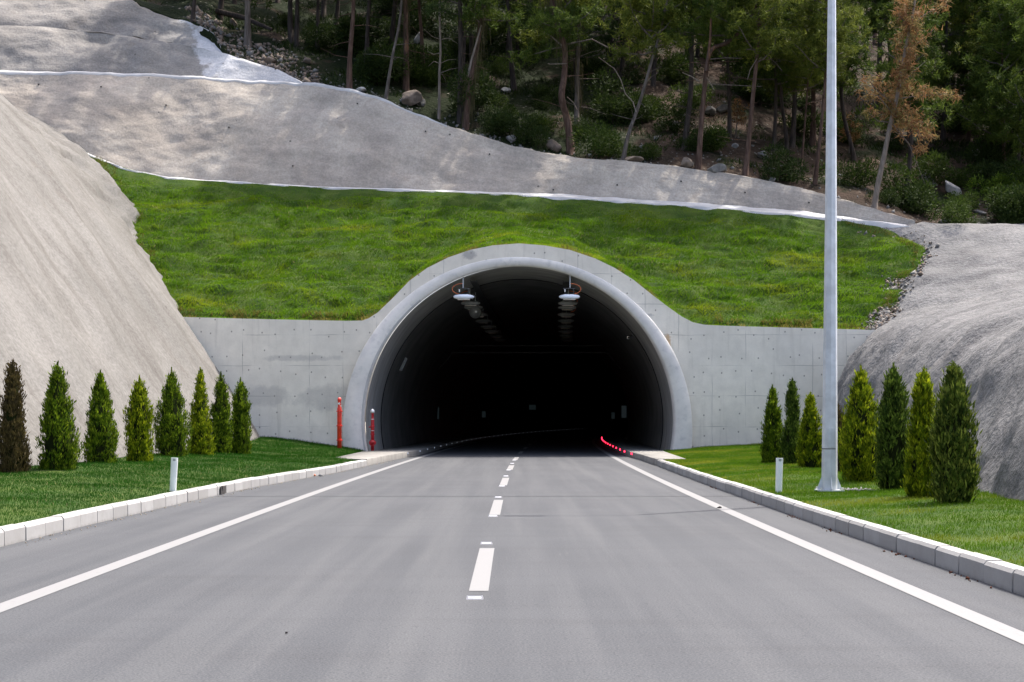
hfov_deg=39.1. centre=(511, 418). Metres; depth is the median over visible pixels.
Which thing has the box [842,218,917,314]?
dry grass
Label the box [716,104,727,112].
rock
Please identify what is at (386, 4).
bush
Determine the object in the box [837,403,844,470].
conifer shrub
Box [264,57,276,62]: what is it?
rock
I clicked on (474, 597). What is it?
road stud
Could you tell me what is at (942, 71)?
pine tree
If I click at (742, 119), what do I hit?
dead sapling
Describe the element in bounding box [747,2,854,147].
pine tree
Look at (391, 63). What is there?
pine tree
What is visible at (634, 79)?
bush
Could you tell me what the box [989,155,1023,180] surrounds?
bush
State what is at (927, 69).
pine tree
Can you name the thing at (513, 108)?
bush
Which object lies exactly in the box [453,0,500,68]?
pine tree
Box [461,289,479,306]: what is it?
tunnel lamp
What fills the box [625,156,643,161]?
rock
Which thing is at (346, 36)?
bush
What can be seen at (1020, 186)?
bush
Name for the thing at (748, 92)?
bush
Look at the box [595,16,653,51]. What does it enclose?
bush
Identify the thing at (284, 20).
bush
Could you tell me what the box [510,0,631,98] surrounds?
pine tree
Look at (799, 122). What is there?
bush
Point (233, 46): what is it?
rubble
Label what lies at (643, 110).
bush
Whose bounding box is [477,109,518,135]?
bush
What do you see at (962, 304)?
slope
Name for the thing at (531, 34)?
pine tree
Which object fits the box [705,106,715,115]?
rock
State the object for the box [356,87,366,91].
rock
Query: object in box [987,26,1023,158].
pine tree
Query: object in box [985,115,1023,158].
bush
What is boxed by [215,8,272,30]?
fallen log
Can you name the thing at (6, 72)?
berm
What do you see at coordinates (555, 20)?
pine tree
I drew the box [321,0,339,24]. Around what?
pine tree
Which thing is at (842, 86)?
pine tree
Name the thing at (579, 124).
bush
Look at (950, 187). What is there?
rock
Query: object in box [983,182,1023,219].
bush
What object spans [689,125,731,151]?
bush
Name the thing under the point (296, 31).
pine tree
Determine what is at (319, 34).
bush
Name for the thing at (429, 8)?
pine tree
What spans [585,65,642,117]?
bush
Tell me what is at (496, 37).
bush
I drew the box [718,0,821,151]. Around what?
pine tree
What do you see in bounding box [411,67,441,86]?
bush
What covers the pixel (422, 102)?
rock
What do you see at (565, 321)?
tunnel lamp
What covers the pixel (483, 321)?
tunnel lamp
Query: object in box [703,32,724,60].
bush
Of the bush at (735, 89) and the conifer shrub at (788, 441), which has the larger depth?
the bush at (735, 89)
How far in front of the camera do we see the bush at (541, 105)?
78.08 m
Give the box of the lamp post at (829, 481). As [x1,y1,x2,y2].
[814,0,844,491]
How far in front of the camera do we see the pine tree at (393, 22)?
82.59 m
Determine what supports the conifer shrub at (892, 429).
on the lawn turf at (982, 537)
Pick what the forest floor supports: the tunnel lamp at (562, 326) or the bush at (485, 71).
the bush at (485, 71)
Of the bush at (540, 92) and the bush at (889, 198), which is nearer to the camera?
the bush at (889, 198)
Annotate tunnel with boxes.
[183,243,874,450]
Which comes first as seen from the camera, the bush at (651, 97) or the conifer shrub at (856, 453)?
the conifer shrub at (856, 453)
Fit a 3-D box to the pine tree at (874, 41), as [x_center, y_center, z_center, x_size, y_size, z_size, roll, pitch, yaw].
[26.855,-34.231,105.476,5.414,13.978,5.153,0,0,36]
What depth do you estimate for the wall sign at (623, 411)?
89.98 m
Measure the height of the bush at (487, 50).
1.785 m
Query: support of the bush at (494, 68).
on the forest floor
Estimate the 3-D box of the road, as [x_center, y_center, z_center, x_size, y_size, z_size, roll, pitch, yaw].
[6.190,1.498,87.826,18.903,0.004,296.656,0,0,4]
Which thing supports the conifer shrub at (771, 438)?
on the lawn turf at (982, 537)
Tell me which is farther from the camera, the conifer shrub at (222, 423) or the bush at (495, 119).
the bush at (495, 119)
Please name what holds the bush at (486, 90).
on the forest floor
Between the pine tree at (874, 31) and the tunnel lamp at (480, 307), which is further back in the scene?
the pine tree at (874, 31)
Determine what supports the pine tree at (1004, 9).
on the forest floor
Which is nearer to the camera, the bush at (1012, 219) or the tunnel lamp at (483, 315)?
the bush at (1012, 219)
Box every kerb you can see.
[0,460,366,546]
[657,459,1023,595]
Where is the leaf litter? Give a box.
[710,486,991,588]
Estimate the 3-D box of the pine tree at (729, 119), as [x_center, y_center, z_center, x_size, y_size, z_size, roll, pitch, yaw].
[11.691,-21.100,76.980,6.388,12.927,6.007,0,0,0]
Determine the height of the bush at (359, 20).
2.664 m
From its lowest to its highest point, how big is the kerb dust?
0.058 m
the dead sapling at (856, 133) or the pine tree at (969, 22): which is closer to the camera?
the dead sapling at (856, 133)
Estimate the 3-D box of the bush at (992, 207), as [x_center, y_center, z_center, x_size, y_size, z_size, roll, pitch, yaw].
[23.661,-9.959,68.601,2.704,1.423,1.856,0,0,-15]
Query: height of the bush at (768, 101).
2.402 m
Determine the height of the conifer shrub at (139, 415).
2.500 m
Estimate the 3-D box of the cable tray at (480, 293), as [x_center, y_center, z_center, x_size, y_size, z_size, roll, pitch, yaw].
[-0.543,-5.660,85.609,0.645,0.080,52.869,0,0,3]
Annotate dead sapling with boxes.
[731,97,749,137]
[838,111,862,152]
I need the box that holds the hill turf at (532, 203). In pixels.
[90,156,923,329]
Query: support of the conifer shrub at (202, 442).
on the lawn turf at (58, 506)
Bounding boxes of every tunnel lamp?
[452,277,473,300]
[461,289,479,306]
[464,294,482,310]
[475,314,491,323]
[479,307,486,317]
[480,315,494,328]
[485,321,498,333]
[490,330,502,337]
[558,289,577,306]
[558,300,577,310]
[558,305,575,317]
[558,311,573,323]
[558,324,572,328]
[558,324,572,333]
[559,275,580,300]
[559,329,572,337]
[561,329,573,341]
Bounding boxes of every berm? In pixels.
[0,70,446,126]
[88,153,908,227]
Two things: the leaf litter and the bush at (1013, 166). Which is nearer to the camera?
the leaf litter
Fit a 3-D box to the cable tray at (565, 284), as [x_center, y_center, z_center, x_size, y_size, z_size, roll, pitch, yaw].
[3.257,-5.660,85.609,0.645,0.080,52.869,0,0,3]
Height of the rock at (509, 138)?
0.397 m
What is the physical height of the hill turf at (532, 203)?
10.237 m
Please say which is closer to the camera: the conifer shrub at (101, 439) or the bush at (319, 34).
the conifer shrub at (101, 439)
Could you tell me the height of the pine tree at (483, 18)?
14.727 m
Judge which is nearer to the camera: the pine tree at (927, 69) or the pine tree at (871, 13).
the pine tree at (927, 69)
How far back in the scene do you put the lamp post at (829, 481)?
25.52 m
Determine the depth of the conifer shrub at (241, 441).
45.71 m
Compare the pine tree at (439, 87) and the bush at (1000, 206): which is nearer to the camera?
the bush at (1000, 206)
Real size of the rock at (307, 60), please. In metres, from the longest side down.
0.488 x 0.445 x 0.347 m
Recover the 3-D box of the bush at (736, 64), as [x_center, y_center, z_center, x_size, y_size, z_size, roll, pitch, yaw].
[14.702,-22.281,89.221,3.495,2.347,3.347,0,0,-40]
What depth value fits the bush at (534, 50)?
88.97 m
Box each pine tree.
[190,0,195,21]
[217,0,223,19]
[240,0,251,46]
[250,0,339,43]
[294,0,308,47]
[315,0,327,50]
[320,0,325,17]
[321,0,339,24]
[321,0,380,88]
[358,0,391,59]
[372,0,413,98]
[375,0,441,90]
[377,0,412,53]
[383,0,437,69]
[422,0,493,123]
[424,1,457,119]
[444,0,545,129]
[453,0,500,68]
[456,8,473,59]
[473,0,545,57]
[492,0,546,90]
[505,0,511,57]
[507,0,610,154]
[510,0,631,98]
[515,0,608,123]
[598,0,700,159]
[601,0,619,81]
[605,0,703,85]
[608,1,625,77]
[613,37,634,60]
[638,0,736,150]
[665,0,777,168]
[677,1,706,55]
[678,0,788,139]
[692,0,803,176]
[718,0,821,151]
[733,1,787,105]
[739,1,823,149]
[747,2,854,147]
[762,0,847,169]
[768,0,869,183]
[792,1,872,145]
[800,0,887,160]
[843,0,901,95]
[854,0,897,108]
[866,0,951,190]
[868,0,961,146]
[872,32,876,44]
[911,0,993,142]
[928,0,992,140]
[941,0,1023,165]
[943,0,1023,145]
[947,0,981,99]
[953,6,1023,154]
[954,0,1023,164]
[977,0,1023,162]
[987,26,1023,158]
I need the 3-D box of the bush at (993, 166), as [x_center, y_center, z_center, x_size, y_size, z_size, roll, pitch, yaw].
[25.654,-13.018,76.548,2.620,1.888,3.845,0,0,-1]
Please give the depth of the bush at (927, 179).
77.45 m
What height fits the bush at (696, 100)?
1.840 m
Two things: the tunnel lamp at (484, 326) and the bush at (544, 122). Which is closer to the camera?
the bush at (544, 122)
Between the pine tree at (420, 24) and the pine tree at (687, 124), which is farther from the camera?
the pine tree at (420, 24)
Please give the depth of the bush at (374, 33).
81.92 m
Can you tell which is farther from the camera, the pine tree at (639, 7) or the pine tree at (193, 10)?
the pine tree at (193, 10)
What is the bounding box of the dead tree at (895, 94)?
[855,0,960,208]
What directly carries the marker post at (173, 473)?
on the lawn turf at (58, 506)
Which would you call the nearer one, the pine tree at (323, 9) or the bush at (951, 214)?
the bush at (951, 214)
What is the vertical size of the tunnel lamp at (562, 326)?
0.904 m
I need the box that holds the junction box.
[399,357,406,370]
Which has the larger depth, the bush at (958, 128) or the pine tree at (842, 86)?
the bush at (958, 128)
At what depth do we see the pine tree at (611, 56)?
86.25 m
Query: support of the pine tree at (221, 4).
on the forest floor
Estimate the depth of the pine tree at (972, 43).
81.25 m
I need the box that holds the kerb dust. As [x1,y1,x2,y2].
[25,463,381,544]
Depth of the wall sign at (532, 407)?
149.99 m
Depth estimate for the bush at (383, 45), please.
78.47 m
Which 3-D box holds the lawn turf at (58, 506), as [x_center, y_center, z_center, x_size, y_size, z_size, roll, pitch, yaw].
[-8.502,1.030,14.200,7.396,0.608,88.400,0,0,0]
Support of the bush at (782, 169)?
on the forest floor
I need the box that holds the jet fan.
[469,292,481,318]
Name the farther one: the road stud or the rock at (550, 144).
the rock at (550, 144)
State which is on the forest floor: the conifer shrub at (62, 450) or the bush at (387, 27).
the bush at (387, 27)
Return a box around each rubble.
[184,6,990,223]
[185,5,320,82]
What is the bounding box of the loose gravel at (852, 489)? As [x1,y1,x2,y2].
[840,487,873,490]
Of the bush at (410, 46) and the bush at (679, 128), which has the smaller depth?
the bush at (679, 128)
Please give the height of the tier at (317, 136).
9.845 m
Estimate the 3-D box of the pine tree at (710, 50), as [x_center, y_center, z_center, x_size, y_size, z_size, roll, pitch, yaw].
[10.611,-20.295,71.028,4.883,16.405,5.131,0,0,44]
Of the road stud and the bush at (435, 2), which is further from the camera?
the bush at (435, 2)
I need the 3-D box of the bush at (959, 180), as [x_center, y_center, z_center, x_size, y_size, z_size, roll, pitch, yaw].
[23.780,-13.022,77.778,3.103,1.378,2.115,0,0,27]
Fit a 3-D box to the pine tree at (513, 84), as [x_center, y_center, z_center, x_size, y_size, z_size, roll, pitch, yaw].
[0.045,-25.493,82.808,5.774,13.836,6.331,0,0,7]
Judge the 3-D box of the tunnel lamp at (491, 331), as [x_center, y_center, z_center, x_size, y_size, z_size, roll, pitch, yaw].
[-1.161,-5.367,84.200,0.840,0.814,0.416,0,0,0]
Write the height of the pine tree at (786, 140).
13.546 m
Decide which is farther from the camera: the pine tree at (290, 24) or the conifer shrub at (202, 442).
the pine tree at (290, 24)
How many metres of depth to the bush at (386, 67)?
76.66 m
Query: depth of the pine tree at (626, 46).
90.88 m
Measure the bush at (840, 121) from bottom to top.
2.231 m
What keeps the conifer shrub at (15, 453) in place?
on the lawn turf at (58, 506)
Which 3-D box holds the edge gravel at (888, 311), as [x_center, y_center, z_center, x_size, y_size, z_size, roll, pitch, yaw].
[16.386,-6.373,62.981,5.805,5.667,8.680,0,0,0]
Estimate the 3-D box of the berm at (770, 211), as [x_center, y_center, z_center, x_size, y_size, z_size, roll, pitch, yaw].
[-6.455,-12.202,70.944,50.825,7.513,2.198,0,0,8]
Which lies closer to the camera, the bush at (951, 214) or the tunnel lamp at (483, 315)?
the bush at (951, 214)
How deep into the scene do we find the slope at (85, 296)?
47.34 m
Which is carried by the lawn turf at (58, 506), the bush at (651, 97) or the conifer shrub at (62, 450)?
the conifer shrub at (62, 450)
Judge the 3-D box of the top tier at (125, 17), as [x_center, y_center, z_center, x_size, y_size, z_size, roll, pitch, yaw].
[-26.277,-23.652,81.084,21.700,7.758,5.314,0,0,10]
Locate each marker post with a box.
[170,458,177,491]
[775,458,782,491]
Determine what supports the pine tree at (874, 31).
on the forest floor
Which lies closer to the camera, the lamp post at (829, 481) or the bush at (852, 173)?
the lamp post at (829, 481)
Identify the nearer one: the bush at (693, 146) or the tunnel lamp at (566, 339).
the bush at (693, 146)
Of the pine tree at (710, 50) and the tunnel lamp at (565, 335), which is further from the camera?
the tunnel lamp at (565, 335)
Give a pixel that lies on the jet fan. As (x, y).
(475, 312)
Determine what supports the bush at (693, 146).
on the forest floor
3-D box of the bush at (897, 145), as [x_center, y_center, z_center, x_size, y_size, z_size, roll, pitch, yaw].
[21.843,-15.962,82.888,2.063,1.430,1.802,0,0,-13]
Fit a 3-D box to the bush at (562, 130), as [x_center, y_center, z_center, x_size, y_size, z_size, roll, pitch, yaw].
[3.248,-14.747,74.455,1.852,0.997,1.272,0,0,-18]
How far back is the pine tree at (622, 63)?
86.98 m
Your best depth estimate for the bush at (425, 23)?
89.87 m
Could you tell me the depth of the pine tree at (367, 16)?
80.43 m
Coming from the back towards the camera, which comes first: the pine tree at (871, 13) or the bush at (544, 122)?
the pine tree at (871, 13)
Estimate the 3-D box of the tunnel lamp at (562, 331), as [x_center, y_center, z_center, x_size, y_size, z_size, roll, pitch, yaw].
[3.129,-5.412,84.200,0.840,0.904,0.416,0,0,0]
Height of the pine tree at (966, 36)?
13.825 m
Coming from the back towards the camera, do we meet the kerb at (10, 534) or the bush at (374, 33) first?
the bush at (374, 33)
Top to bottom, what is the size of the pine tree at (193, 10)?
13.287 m
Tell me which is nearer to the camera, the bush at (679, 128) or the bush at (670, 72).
the bush at (679, 128)
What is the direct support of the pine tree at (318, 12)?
on the forest floor
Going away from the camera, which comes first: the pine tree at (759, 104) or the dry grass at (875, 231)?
the dry grass at (875, 231)
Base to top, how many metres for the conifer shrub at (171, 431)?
2.821 m
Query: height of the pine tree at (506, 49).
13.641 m
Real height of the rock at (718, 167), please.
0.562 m
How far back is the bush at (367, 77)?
76.44 m
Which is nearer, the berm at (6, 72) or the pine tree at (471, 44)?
the berm at (6, 72)
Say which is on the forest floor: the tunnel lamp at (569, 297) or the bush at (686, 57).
the bush at (686, 57)
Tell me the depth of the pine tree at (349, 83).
75.27 m
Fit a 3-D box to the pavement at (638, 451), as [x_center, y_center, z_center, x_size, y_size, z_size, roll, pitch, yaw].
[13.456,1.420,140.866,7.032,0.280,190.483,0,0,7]
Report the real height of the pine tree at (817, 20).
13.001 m
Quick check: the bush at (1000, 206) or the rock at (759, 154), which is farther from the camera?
the rock at (759, 154)
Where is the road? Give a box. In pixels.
[0,428,1023,681]
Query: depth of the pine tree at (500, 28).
88.37 m
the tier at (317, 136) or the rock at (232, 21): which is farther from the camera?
the rock at (232, 21)
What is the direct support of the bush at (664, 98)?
on the forest floor
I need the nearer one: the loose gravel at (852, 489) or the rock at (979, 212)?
the loose gravel at (852, 489)
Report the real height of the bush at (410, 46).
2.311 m
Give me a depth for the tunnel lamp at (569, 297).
58.60 m
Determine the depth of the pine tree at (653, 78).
84.47 m
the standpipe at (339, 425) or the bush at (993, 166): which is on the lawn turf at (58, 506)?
the standpipe at (339, 425)
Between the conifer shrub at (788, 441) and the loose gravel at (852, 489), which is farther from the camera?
the conifer shrub at (788, 441)
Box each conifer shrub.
[0,358,32,472]
[35,361,84,470]
[82,370,120,462]
[122,375,155,461]
[152,367,195,456]
[185,367,216,455]
[209,371,234,453]
[230,377,252,453]
[758,385,782,463]
[778,377,801,463]
[794,391,821,467]
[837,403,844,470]
[838,365,878,481]
[871,362,912,489]
[900,366,937,497]
[924,359,982,503]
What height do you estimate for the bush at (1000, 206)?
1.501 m
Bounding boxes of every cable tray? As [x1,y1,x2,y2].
[470,280,523,344]
[561,281,572,344]
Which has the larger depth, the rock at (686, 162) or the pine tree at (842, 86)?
the pine tree at (842, 86)
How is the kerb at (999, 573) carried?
on the road
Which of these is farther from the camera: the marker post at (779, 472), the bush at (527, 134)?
the bush at (527, 134)
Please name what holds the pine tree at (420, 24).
on the forest floor
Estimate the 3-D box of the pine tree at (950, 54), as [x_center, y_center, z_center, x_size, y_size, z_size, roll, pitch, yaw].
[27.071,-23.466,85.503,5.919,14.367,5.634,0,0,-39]
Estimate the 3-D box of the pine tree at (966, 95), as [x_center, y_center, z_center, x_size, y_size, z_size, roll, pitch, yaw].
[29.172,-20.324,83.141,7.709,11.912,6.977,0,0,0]
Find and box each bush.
[277,12,294,27]
[301,16,328,42]
[302,19,338,51]
[320,16,383,52]
[331,10,384,52]
[346,45,401,83]
[353,24,393,57]
[353,48,404,85]
[369,40,423,83]
[371,0,400,15]
[377,16,398,35]
[389,38,432,61]
[395,0,451,37]
[408,0,457,12]
[409,43,454,84]
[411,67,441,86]
[436,34,480,60]
[446,55,468,75]
[446,67,500,116]
[450,38,506,60]
[456,58,494,91]
[473,23,504,45]
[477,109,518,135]
[480,89,508,106]
[484,53,509,75]
[486,102,519,119]
[497,23,552,57]
[510,111,550,145]
[523,96,551,109]
[526,113,558,132]
[529,83,558,107]
[556,125,587,138]
[558,44,611,79]
[568,119,629,157]
[571,116,601,140]
[579,57,606,77]
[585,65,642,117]
[588,92,636,124]
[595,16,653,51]
[614,92,670,123]
[620,65,644,84]
[622,93,678,120]
[626,141,661,159]
[635,92,660,113]
[640,51,694,85]
[652,99,698,132]
[665,82,714,111]
[668,50,702,78]
[673,128,706,151]
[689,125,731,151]
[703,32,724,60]
[717,47,766,75]
[730,80,749,95]
[733,72,802,107]
[739,77,772,102]
[759,142,808,182]
[777,109,823,136]
[797,94,817,110]
[817,104,876,144]
[818,157,884,187]
[836,123,864,144]
[865,189,901,206]
[875,131,906,150]
[879,160,938,209]
[886,177,941,214]
[898,149,954,185]
[924,194,977,223]
[929,101,979,133]
[933,164,980,186]
[943,189,996,212]
[963,171,1021,198]
[973,156,1023,189]
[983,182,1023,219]
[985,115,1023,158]
[986,193,1019,221]
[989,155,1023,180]
[990,194,1023,218]
[994,182,1023,221]
[994,190,1023,223]
[1006,166,1023,187]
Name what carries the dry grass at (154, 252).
on the hill turf at (532, 203)
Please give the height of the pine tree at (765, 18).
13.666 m
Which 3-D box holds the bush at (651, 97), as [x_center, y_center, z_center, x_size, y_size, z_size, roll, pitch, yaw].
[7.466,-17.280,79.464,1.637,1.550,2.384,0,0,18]
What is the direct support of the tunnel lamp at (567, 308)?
attached to the tunnel
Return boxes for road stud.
[466,596,482,598]
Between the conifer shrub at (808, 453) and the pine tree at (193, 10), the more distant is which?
the pine tree at (193, 10)
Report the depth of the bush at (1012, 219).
67.42 m
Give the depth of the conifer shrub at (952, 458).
20.19 m
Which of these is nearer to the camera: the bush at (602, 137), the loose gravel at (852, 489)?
the loose gravel at (852, 489)
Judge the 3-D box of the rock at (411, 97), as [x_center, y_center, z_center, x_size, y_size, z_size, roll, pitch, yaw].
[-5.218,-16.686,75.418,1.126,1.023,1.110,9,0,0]
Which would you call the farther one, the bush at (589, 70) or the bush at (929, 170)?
the bush at (589, 70)
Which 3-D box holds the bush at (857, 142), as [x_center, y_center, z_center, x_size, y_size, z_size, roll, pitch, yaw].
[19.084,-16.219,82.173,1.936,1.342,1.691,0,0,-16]
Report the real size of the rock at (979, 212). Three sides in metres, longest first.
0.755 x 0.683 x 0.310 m
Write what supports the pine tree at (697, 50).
on the forest floor
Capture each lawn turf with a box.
[0,437,359,524]
[676,445,1023,566]
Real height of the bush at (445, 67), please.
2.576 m
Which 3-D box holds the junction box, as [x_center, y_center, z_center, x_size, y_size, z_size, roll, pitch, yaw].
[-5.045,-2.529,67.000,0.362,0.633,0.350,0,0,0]
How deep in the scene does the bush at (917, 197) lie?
70.38 m
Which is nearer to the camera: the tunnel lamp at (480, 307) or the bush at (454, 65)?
the tunnel lamp at (480, 307)
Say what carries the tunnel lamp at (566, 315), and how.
attached to the tunnel
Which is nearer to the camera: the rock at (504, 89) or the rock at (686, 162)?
the rock at (686, 162)
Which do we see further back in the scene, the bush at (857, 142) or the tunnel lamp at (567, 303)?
the bush at (857, 142)
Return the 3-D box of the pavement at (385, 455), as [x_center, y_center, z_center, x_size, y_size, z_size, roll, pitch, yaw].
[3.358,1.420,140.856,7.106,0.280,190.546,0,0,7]
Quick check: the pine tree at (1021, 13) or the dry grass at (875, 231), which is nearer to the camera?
the dry grass at (875, 231)
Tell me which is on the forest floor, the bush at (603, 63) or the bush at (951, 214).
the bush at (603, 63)
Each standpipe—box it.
[336,397,342,447]
[369,409,375,450]
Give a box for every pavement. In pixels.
[336,427,624,465]
[602,430,684,465]
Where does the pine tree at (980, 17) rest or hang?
on the forest floor
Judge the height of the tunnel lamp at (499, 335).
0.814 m
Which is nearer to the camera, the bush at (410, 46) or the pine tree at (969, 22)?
the bush at (410, 46)
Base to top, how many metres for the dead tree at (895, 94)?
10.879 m
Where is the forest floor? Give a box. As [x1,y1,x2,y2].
[133,0,1022,223]
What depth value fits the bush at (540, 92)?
78.96 m
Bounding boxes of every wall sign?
[529,405,535,409]
[621,405,626,417]
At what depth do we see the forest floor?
81.05 m
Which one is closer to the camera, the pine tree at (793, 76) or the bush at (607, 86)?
the pine tree at (793, 76)
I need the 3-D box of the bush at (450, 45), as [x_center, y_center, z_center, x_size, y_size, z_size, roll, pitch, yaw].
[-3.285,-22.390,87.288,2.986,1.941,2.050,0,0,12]
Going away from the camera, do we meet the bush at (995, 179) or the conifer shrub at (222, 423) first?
the conifer shrub at (222, 423)
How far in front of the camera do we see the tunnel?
58.50 m
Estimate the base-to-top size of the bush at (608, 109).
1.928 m
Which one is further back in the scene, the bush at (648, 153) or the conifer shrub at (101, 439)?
the bush at (648, 153)
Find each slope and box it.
[0,94,259,465]
[821,221,1023,500]
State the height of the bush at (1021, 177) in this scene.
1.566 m
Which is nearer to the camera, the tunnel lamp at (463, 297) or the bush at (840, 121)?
the tunnel lamp at (463, 297)
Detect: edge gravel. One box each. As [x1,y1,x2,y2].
[854,223,939,329]
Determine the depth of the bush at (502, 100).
77.36 m
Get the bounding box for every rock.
[229,18,236,25]
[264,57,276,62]
[303,57,310,63]
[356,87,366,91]
[401,90,422,105]
[414,32,419,43]
[417,99,425,105]
[501,87,510,92]
[506,135,515,141]
[546,139,561,151]
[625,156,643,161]
[681,157,692,167]
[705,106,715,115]
[707,163,726,172]
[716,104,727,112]
[758,151,767,158]
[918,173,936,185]
[945,180,961,194]
[972,209,985,214]
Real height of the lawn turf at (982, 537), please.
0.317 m
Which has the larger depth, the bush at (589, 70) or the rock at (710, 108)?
the bush at (589, 70)
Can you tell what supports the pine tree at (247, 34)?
on the forest floor
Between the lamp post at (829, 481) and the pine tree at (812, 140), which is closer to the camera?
the lamp post at (829, 481)
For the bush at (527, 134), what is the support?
on the forest floor
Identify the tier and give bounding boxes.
[0,0,221,52]
[0,25,300,82]
[0,74,914,223]
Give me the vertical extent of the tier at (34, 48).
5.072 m
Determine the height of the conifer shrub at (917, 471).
2.182 m
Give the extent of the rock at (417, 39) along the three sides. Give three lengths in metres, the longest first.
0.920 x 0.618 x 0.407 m
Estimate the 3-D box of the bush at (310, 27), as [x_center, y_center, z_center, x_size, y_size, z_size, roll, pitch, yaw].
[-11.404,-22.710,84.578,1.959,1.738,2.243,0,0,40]
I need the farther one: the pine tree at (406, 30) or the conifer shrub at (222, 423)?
the pine tree at (406, 30)
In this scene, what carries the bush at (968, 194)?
on the forest floor
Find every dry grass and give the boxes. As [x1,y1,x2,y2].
[93,157,196,316]
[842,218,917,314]
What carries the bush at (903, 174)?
on the forest floor
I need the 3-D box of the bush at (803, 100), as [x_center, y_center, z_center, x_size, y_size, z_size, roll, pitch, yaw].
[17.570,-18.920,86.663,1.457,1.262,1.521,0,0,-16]
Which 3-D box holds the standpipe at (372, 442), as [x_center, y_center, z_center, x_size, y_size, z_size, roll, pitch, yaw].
[-5.587,0.443,57.725,0.290,1.675,0.322,0,0,0]
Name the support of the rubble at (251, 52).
on the forest floor

